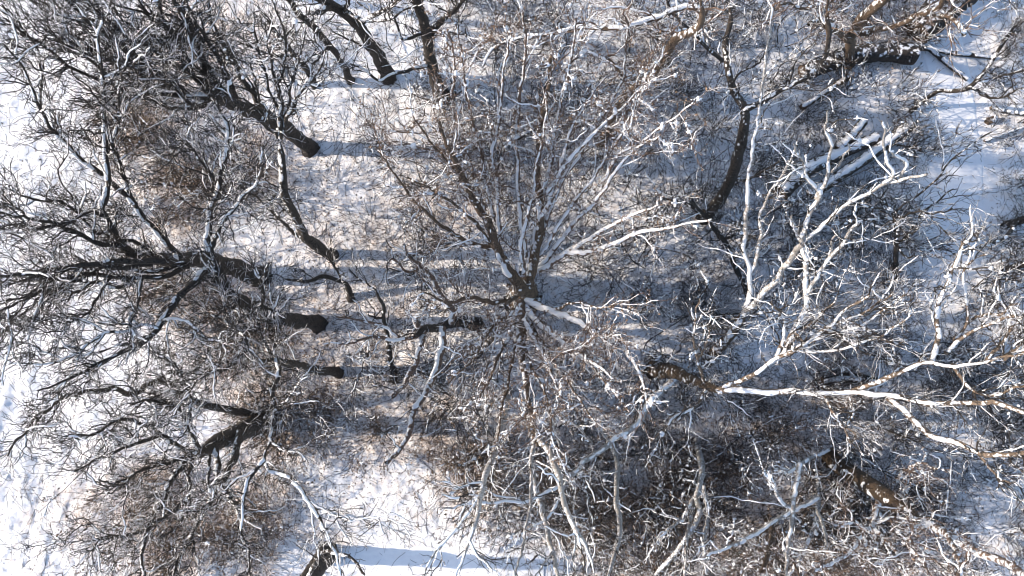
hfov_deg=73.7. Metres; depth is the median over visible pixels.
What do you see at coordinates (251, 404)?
brown shrub
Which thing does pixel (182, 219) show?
brown shrub
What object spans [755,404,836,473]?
brown shrub
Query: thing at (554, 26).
bare sapling
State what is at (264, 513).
brown shrub
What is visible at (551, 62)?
fallen log
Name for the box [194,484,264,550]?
brown shrub
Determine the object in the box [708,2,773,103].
bare sapling
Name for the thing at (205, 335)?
brown shrub
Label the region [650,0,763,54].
bare bush
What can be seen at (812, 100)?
fallen log
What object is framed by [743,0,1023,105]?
bare tree
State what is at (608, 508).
brown shrub
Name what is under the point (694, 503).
bare tree
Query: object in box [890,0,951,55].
bare bush
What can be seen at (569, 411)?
bare sapling
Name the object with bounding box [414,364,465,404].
bare sapling
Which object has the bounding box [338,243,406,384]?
bare tree
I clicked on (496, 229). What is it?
bare sapling
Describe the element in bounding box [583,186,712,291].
bare sapling
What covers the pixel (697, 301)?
bare bush
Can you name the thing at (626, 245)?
bare bush
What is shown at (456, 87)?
bare bush
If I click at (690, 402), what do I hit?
bare bush
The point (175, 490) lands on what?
brown shrub
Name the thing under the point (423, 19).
bare tree
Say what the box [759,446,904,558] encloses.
bare bush
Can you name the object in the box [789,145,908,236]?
bare sapling
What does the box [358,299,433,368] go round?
bare sapling
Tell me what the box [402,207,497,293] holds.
bare bush
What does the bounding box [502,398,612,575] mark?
bare tree
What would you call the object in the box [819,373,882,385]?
fallen log
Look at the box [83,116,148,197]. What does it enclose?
brown shrub
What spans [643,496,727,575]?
brown shrub
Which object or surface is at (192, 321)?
bare bush
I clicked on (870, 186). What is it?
bare bush
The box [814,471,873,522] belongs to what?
bare bush
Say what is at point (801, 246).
bare tree
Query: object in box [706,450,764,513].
brown shrub
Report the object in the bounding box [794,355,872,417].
bare bush
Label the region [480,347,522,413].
bare sapling
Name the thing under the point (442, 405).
bare bush
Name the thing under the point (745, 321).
bare bush
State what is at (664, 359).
bare sapling
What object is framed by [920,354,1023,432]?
bare bush
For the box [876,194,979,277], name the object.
bare bush
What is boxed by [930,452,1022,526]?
bare bush
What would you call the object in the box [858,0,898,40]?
bare bush
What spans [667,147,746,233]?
bare bush
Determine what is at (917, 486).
bare sapling
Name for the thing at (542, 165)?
bare sapling
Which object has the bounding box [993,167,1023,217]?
bare bush
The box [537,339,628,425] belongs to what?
bare sapling
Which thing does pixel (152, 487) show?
brown shrub
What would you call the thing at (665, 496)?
bare sapling
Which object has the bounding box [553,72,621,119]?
bare sapling
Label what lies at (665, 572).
bare sapling
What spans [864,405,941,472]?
bare bush
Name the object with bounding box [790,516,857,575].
brown shrub
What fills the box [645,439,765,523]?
brown shrub
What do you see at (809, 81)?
bare sapling
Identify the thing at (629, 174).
bare sapling
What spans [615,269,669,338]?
bare bush
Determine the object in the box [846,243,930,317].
bare bush
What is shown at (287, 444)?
brown shrub
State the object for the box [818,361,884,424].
brown shrub
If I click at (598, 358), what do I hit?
bare sapling
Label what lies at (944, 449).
bare sapling
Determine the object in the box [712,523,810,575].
brown shrub
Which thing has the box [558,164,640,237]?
bare sapling
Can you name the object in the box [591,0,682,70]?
bare bush
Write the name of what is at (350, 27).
bare sapling
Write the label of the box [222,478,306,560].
brown shrub
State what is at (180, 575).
bare sapling
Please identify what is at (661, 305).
bare sapling
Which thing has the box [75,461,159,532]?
brown shrub
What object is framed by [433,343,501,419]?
bare sapling
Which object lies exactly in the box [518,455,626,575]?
bare sapling
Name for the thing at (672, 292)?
brushwood
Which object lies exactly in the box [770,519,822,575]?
bare sapling
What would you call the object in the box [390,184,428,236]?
bare sapling
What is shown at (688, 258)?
bare sapling
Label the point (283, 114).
bare tree
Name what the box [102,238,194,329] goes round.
brown shrub
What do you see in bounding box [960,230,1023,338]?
bare bush
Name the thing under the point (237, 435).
bare tree
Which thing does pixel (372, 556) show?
path
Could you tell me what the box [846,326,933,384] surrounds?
bare sapling
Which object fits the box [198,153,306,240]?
bare sapling
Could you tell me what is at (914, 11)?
bare sapling
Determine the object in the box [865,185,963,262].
bare sapling
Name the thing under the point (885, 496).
bare tree
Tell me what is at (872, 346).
bare sapling
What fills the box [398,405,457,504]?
brown shrub
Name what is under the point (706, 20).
bare sapling
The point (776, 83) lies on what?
bare bush
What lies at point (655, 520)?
bare bush
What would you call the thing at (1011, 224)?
bare tree
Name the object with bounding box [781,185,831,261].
bare bush
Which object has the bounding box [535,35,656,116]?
bare bush
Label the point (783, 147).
bare sapling
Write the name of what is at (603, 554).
bare sapling
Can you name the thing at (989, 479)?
bare sapling
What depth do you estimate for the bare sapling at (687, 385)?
30.25 m
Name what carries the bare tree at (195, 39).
on the ground at (344, 194)
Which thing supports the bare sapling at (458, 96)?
on the ground at (344, 194)
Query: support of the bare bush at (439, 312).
on the ground at (344, 194)
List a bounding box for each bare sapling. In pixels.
[1,411,126,519]
[32,0,115,76]
[84,174,211,278]
[135,564,202,575]
[137,7,193,83]
[160,68,242,138]
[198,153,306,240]
[322,1,369,44]
[340,337,386,401]
[344,85,435,181]
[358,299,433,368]
[359,405,408,473]
[367,126,441,242]
[371,0,451,67]
[379,44,488,118]
[379,204,461,304]
[389,73,427,107]
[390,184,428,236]
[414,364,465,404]
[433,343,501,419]
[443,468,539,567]
[446,278,478,330]
[448,413,483,477]
[463,46,511,129]
[468,418,529,479]
[478,215,517,252]
[478,498,538,552]
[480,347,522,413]
[502,52,585,133]
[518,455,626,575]
[525,150,583,194]
[526,390,608,511]
[531,388,599,432]
[533,273,549,316]
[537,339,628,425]
[540,0,614,55]
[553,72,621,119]
[555,123,606,202]
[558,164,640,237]
[558,297,619,398]
[560,223,628,286]
[577,534,616,575]
[578,512,607,571]
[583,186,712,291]
[594,156,653,213]
[602,0,648,42]
[613,533,678,575]
[631,287,679,320]
[639,282,726,394]
[645,445,715,546]
[647,39,699,62]
[651,231,710,289]
[652,566,680,575]
[653,83,696,112]
[661,442,713,498]
[664,0,726,51]
[677,122,755,210]
[678,365,708,397]
[690,331,756,385]
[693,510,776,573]
[707,442,766,496]
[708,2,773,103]
[720,276,794,319]
[721,230,802,275]
[723,173,824,244]
[728,547,756,574]
[736,4,786,48]
[741,0,784,29]
[750,109,816,183]
[763,37,849,115]
[768,230,857,307]
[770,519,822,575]
[777,0,862,70]
[788,319,855,375]
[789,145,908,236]
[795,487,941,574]
[805,451,868,522]
[814,406,890,485]
[827,311,944,407]
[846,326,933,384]
[848,444,986,540]
[851,65,894,92]
[854,370,927,438]
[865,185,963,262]
[873,267,929,297]
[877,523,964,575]
[885,416,1023,521]
[888,0,949,12]
[890,83,955,149]
[906,392,980,434]
[931,523,1023,575]
[940,337,998,376]
[963,334,1023,448]
[973,437,1022,498]
[975,265,1023,345]
[986,363,1023,409]
[986,549,1022,575]
[993,0,1023,15]
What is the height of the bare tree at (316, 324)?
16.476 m
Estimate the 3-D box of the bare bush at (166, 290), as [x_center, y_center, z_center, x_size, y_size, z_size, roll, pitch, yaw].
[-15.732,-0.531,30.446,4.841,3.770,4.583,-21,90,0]
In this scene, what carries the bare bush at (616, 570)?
on the ground at (344, 194)
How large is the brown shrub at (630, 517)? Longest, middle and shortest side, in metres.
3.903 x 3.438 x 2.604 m
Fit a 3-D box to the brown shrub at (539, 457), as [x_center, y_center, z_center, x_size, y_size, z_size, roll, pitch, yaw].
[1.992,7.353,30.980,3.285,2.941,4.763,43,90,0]
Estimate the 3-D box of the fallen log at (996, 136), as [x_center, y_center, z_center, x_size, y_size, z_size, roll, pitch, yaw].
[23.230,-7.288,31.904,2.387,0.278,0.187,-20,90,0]
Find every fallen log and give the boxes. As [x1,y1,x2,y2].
[503,127,533,147]
[537,23,561,103]
[715,313,738,320]
[774,132,880,198]
[798,40,920,81]
[799,74,851,110]
[805,119,913,199]
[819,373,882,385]
[834,119,867,147]
[850,138,921,155]
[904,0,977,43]
[920,46,954,55]
[928,48,969,80]
[954,51,992,59]
[983,126,1023,142]
[989,105,1023,115]
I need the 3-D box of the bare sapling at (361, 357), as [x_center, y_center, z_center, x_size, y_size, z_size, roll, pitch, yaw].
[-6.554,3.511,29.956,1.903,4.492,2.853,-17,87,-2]
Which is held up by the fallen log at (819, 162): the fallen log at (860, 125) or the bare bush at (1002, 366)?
the fallen log at (860, 125)
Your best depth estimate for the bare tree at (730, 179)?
23.16 m
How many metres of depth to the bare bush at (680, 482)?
30.93 m
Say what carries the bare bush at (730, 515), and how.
on the ground at (344, 194)
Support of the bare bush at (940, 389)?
on the ground at (344, 194)
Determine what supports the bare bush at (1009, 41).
on the ground at (344, 194)
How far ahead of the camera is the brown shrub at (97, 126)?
30.77 m
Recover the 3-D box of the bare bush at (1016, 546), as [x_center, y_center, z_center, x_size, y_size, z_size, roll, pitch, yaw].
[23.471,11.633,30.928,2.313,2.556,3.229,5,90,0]
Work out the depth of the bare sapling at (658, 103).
30.44 m
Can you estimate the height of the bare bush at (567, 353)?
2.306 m
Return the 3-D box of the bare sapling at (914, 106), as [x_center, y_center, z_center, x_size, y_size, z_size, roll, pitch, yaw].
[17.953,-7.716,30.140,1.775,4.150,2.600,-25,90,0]
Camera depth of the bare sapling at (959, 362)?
29.98 m
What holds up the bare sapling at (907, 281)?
on the ground at (344, 194)
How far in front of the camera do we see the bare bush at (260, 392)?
31.24 m
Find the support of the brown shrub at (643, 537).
on the ground at (344, 194)
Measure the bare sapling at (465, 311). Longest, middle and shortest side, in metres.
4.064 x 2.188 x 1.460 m
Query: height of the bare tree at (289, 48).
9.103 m
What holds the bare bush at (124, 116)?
on the ground at (344, 194)
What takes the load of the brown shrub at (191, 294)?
on the ground at (344, 194)
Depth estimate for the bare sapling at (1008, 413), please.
29.16 m
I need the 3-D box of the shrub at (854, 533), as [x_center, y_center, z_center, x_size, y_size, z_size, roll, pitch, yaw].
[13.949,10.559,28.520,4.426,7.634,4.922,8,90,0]
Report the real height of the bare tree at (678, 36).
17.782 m
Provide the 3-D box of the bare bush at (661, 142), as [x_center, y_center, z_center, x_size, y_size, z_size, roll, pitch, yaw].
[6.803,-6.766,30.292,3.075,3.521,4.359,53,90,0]
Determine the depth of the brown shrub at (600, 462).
31.12 m
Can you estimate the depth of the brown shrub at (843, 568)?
31.30 m
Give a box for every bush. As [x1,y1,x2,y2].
[37,224,148,321]
[38,173,156,253]
[55,76,167,145]
[81,102,246,223]
[109,217,217,328]
[115,267,258,405]
[122,109,193,177]
[143,110,287,221]
[204,338,329,439]
[209,364,309,510]
[249,10,329,78]
[325,369,382,438]
[370,357,445,410]
[376,113,510,213]
[389,331,498,407]
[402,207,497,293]
[403,340,520,456]
[404,262,506,366]
[415,64,486,131]
[436,0,582,94]
[440,430,536,549]
[449,0,477,21]
[462,83,510,151]
[473,125,530,214]
[494,0,543,29]
[494,192,532,261]
[520,216,684,333]
[523,71,633,196]
[526,0,574,63]
[528,308,598,392]
[530,478,633,574]
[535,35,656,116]
[557,519,652,575]
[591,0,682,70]
[593,139,628,180]
[600,331,691,423]
[605,8,690,101]
[608,384,717,469]
[610,172,709,254]
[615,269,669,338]
[632,102,709,180]
[634,468,696,565]
[642,430,721,500]
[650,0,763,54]
[657,48,706,108]
[658,257,744,354]
[661,555,695,575]
[663,63,754,162]
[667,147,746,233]
[676,354,723,434]
[682,344,772,440]
[689,556,721,575]
[703,485,760,546]
[705,401,800,499]
[708,294,781,345]
[716,0,789,44]
[724,514,837,575]
[724,518,768,575]
[743,126,803,189]
[751,55,816,111]
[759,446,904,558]
[766,245,857,313]
[773,74,868,151]
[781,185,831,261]
[785,0,881,42]
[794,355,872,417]
[802,36,893,134]
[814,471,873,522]
[815,277,862,319]
[819,172,918,264]
[819,309,906,374]
[833,506,916,575]
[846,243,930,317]
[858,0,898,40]
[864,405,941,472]
[868,305,919,353]
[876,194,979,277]
[883,66,959,150]
[887,102,993,169]
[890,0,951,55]
[892,463,984,535]
[907,344,987,419]
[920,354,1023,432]
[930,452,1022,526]
[932,326,988,392]
[947,557,992,575]
[953,281,1023,326]
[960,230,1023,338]
[969,393,1023,493]
[978,337,1023,395]
[981,190,1023,270]
[988,17,1023,66]
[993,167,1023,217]
[996,119,1023,151]
[998,508,1023,566]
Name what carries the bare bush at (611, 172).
on the ground at (344, 194)
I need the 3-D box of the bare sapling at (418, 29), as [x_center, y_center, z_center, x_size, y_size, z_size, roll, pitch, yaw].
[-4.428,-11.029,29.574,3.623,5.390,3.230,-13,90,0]
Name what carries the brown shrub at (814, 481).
on the ground at (344, 194)
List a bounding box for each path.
[302,544,544,575]
[923,14,982,261]
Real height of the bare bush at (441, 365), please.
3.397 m
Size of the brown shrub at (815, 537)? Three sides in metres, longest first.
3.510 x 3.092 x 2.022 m
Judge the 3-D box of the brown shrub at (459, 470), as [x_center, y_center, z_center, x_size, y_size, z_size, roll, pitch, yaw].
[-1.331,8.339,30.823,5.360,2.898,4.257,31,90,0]
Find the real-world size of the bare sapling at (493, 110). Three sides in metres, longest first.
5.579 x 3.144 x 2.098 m
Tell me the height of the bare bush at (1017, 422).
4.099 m
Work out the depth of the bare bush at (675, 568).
31.28 m
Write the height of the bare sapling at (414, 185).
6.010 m
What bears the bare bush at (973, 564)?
on the ground at (344, 194)
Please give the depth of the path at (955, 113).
32.10 m
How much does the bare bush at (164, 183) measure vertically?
3.428 m
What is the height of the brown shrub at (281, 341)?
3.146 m
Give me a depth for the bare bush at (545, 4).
31.41 m
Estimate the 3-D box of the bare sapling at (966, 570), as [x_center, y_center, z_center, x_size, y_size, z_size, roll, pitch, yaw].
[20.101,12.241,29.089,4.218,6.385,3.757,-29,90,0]
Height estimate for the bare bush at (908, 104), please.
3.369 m
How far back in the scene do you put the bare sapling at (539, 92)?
29.26 m
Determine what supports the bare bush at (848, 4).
on the ground at (344, 194)
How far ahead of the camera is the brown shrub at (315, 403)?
31.58 m
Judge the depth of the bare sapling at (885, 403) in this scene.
29.62 m
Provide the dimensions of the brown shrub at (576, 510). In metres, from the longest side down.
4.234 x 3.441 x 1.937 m
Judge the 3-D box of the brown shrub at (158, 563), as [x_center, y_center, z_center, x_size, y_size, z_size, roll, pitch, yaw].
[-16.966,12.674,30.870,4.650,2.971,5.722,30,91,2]
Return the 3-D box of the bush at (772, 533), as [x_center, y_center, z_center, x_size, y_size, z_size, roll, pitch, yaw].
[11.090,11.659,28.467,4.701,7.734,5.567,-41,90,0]
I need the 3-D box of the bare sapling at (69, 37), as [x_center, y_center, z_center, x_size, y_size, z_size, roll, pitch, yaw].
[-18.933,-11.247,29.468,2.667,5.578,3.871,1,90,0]
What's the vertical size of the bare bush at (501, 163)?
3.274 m
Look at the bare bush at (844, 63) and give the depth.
31.00 m
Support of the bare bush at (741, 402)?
on the ground at (344, 194)
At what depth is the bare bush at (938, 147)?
30.40 m
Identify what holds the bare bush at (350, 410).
on the ground at (344, 194)
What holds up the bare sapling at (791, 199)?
on the ground at (344, 194)
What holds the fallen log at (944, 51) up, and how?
on the ground at (344, 194)
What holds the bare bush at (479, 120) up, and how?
on the ground at (344, 194)
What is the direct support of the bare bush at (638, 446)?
on the ground at (344, 194)
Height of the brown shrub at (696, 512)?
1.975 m
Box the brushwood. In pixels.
[0,0,1023,575]
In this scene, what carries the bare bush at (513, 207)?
on the ground at (344, 194)
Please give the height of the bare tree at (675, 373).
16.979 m
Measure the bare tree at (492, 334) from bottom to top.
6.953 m
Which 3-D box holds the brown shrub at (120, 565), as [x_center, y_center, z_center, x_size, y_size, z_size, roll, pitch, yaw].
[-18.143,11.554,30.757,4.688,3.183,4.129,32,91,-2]
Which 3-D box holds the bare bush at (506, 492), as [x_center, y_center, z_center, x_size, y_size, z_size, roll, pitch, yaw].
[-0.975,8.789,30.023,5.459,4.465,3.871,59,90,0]
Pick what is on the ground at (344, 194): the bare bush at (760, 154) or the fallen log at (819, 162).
the bare bush at (760, 154)
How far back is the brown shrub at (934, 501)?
31.53 m
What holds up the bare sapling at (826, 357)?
on the ground at (344, 194)
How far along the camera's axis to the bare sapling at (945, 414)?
29.90 m
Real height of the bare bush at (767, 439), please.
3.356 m
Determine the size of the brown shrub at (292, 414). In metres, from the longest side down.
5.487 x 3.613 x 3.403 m
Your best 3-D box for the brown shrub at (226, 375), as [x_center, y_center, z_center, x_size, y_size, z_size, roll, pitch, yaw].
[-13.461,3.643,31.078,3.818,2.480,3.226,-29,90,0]
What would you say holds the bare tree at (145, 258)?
on the ground at (344, 194)
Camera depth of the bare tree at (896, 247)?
26.91 m
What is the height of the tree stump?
0.650 m
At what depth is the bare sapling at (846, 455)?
29.62 m
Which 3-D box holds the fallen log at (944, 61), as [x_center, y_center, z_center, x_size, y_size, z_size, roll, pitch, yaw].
[20.445,-10.486,31.950,2.325,0.365,0.273,38,90,0]
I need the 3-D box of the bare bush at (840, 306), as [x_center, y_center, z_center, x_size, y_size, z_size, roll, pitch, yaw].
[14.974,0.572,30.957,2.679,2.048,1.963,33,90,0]
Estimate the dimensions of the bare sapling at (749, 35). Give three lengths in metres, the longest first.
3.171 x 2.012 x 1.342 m
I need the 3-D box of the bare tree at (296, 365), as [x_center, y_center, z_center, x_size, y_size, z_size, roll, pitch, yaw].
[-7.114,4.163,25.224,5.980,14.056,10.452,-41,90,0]
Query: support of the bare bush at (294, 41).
on the ground at (344, 194)
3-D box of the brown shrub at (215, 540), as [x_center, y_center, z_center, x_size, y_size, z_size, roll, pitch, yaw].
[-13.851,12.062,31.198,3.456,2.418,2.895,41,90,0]
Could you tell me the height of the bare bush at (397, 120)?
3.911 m
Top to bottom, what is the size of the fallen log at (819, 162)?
1.161 m
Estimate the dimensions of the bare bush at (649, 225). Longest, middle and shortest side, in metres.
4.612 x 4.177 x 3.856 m
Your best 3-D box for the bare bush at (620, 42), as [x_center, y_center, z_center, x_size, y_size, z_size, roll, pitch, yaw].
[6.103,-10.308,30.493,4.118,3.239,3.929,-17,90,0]
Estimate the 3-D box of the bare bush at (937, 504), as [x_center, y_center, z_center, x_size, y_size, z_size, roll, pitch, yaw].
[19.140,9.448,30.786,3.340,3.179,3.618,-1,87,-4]
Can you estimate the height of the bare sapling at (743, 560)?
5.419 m
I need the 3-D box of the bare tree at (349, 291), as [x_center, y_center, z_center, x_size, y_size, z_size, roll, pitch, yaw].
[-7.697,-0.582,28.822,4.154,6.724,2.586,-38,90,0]
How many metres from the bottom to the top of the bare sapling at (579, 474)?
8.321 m
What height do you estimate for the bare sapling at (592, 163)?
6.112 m
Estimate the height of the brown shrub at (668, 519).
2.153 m
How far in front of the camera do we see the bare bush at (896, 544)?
30.72 m
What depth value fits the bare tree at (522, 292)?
21.15 m
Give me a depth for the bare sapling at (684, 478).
29.74 m
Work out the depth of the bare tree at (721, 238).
27.26 m
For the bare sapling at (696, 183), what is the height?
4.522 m
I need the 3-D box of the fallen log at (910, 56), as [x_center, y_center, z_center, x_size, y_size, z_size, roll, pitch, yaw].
[15.895,-10.455,31.517,5.482,1.179,1.925,0,90,0]
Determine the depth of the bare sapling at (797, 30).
29.41 m
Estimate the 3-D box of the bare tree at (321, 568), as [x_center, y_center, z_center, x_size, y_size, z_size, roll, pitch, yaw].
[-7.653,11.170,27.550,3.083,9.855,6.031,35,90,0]
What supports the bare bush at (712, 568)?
on the ground at (344, 194)
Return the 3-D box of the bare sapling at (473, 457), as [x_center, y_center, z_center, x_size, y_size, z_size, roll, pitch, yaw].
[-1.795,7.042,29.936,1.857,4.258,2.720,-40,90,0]
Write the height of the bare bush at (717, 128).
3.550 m
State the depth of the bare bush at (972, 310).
31.03 m
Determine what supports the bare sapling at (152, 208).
on the ground at (344, 194)
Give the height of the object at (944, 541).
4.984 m
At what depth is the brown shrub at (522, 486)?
30.99 m
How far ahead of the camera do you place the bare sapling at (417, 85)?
30.55 m
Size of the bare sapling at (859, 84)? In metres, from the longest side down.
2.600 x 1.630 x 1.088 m
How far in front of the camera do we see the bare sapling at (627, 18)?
30.24 m
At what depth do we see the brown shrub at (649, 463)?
31.06 m
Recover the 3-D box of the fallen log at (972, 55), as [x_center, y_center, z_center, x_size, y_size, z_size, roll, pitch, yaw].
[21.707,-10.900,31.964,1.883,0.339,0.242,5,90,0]
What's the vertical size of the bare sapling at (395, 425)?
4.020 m
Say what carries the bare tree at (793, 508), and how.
on the ground at (344, 194)
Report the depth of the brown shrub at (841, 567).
31.09 m
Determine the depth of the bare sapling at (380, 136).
29.27 m
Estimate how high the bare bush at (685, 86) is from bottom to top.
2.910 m
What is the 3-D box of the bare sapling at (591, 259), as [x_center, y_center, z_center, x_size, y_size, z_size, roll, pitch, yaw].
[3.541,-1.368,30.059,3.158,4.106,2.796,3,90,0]
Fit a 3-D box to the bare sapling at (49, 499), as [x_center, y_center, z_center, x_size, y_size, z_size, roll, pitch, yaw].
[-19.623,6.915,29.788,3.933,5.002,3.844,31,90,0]
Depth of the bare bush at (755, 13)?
31.05 m
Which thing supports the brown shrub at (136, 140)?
on the ground at (344, 194)
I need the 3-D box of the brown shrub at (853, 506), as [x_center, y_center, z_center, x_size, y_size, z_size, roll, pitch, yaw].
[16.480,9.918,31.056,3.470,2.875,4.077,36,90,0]
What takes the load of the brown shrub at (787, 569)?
on the ground at (344, 194)
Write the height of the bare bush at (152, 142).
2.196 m
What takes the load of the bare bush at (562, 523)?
on the ground at (344, 194)
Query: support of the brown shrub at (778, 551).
on the ground at (344, 194)
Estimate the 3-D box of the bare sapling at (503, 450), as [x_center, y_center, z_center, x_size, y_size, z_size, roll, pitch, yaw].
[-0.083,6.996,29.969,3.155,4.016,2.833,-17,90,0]
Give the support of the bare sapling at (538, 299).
on the ground at (344, 194)
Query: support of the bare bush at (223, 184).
on the ground at (344, 194)
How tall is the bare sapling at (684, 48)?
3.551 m
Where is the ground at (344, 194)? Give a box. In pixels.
[0,0,1023,575]
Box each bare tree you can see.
[0,0,271,385]
[0,0,319,157]
[0,62,327,431]
[0,314,292,575]
[138,253,427,575]
[203,0,393,261]
[211,0,316,89]
[252,222,354,302]
[260,0,354,89]
[281,0,444,84]
[290,513,364,575]
[321,0,501,104]
[321,226,483,464]
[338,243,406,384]
[351,0,739,490]
[408,325,518,575]
[437,200,1023,562]
[452,294,511,359]
[464,0,741,146]
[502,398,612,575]
[595,407,659,575]
[601,437,750,575]
[641,0,848,243]
[648,155,787,300]
[682,434,883,575]
[695,0,958,370]
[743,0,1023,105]
[791,442,1023,575]
[809,94,1010,284]
[908,0,1023,120]
[928,216,1023,290]
[1002,261,1023,273]
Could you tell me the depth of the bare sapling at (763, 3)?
30.25 m
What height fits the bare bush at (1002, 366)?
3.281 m
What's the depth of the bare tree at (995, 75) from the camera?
27.82 m
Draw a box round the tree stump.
[984,114,997,124]
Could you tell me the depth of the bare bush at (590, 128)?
31.26 m
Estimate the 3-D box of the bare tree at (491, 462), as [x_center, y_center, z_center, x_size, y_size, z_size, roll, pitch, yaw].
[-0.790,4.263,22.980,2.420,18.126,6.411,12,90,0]
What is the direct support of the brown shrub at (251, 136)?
on the ground at (344, 194)
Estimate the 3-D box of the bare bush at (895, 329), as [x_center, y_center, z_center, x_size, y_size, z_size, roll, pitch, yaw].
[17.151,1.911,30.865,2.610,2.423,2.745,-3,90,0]
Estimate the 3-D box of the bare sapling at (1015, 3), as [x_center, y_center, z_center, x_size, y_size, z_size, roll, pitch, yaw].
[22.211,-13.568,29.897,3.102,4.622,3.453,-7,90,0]
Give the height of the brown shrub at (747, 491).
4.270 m
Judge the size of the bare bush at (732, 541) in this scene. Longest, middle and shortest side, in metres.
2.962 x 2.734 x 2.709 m
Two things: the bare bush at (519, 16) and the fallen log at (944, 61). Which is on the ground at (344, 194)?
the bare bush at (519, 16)
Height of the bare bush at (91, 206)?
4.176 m
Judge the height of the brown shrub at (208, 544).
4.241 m
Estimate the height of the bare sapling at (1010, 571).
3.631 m
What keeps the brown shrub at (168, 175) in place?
on the ground at (344, 194)
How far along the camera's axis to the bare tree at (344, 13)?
24.31 m
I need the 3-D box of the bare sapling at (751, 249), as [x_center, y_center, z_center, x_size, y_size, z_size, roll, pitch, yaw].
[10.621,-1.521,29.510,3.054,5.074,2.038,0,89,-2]
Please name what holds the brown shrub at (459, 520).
on the ground at (344, 194)
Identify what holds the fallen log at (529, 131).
on the ground at (344, 194)
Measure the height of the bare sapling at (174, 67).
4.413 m
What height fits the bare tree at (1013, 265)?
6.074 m
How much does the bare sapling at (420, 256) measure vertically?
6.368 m
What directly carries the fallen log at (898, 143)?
on the ground at (344, 194)
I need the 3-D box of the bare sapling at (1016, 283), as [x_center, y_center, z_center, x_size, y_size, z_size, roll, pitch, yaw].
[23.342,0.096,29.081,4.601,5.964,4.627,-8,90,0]
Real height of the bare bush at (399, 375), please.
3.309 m
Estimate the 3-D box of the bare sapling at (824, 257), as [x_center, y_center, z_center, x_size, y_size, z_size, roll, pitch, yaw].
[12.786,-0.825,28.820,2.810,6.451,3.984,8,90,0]
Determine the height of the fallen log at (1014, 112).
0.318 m
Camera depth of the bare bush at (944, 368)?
31.07 m
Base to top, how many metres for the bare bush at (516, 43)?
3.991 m
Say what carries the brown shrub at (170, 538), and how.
on the ground at (344, 194)
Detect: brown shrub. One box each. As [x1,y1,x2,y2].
[40,63,159,174]
[50,498,169,575]
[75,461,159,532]
[78,505,187,575]
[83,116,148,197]
[85,62,197,167]
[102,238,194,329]
[121,451,181,519]
[128,138,201,217]
[141,144,216,224]
[143,466,206,533]
[145,502,210,573]
[148,174,214,244]
[151,267,221,351]
[156,278,261,393]
[170,514,251,574]
[177,502,278,575]
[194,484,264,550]
[196,335,261,400]
[210,375,287,473]
[212,374,328,456]
[212,509,281,571]
[213,401,341,497]
[216,296,310,383]
[221,111,286,218]
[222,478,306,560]
[231,426,330,504]
[276,349,350,438]
[319,401,418,488]
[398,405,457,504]
[407,437,526,548]
[420,418,545,516]
[479,413,534,475]
[501,438,596,537]
[503,418,597,491]
[520,464,597,552]
[534,461,639,556]
[550,418,622,508]
[592,488,668,575]
[593,405,686,494]
[609,506,684,575]
[623,476,691,556]
[625,478,716,567]
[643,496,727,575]
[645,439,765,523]
[661,479,725,543]
[702,379,784,516]
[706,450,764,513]
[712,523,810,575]
[742,519,811,574]
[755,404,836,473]
[769,557,817,575]
[785,495,853,559]
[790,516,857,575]
[791,434,849,513]
[796,363,862,438]
[801,477,882,534]
[809,513,894,575]
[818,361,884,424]
[826,545,861,575]
[828,450,896,548]
[880,460,980,548]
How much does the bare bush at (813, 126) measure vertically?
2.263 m
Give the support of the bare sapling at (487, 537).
on the ground at (344, 194)
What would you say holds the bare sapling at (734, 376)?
on the ground at (344, 194)
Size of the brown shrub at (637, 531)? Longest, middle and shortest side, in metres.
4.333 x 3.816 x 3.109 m
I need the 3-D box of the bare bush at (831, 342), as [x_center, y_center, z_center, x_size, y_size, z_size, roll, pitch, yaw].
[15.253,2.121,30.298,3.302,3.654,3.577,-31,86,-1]
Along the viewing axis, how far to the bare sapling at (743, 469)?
30.02 m
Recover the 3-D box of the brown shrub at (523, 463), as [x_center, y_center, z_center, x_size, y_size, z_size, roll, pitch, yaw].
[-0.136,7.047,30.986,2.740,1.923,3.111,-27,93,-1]
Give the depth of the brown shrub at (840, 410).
31.36 m
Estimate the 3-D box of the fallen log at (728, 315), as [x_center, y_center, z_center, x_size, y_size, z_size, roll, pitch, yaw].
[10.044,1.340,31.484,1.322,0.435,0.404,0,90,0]
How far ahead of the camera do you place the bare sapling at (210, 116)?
30.39 m
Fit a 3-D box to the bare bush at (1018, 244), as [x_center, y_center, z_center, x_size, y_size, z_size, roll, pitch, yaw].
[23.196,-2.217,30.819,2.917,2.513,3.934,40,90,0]
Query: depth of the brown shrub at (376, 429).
31.12 m
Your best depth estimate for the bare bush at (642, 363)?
30.92 m
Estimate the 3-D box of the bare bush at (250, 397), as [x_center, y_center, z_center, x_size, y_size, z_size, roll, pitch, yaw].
[-11.727,6.330,30.537,4.592,3.783,6.237,5,90,0]
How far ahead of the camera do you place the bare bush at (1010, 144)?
31.76 m
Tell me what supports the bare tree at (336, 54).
on the ground at (344, 194)
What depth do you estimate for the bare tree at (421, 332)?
24.98 m
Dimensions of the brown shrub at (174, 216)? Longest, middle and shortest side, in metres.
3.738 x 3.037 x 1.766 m
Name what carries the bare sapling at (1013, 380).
on the ground at (344, 194)
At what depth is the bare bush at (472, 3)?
30.71 m
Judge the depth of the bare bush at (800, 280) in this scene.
30.81 m

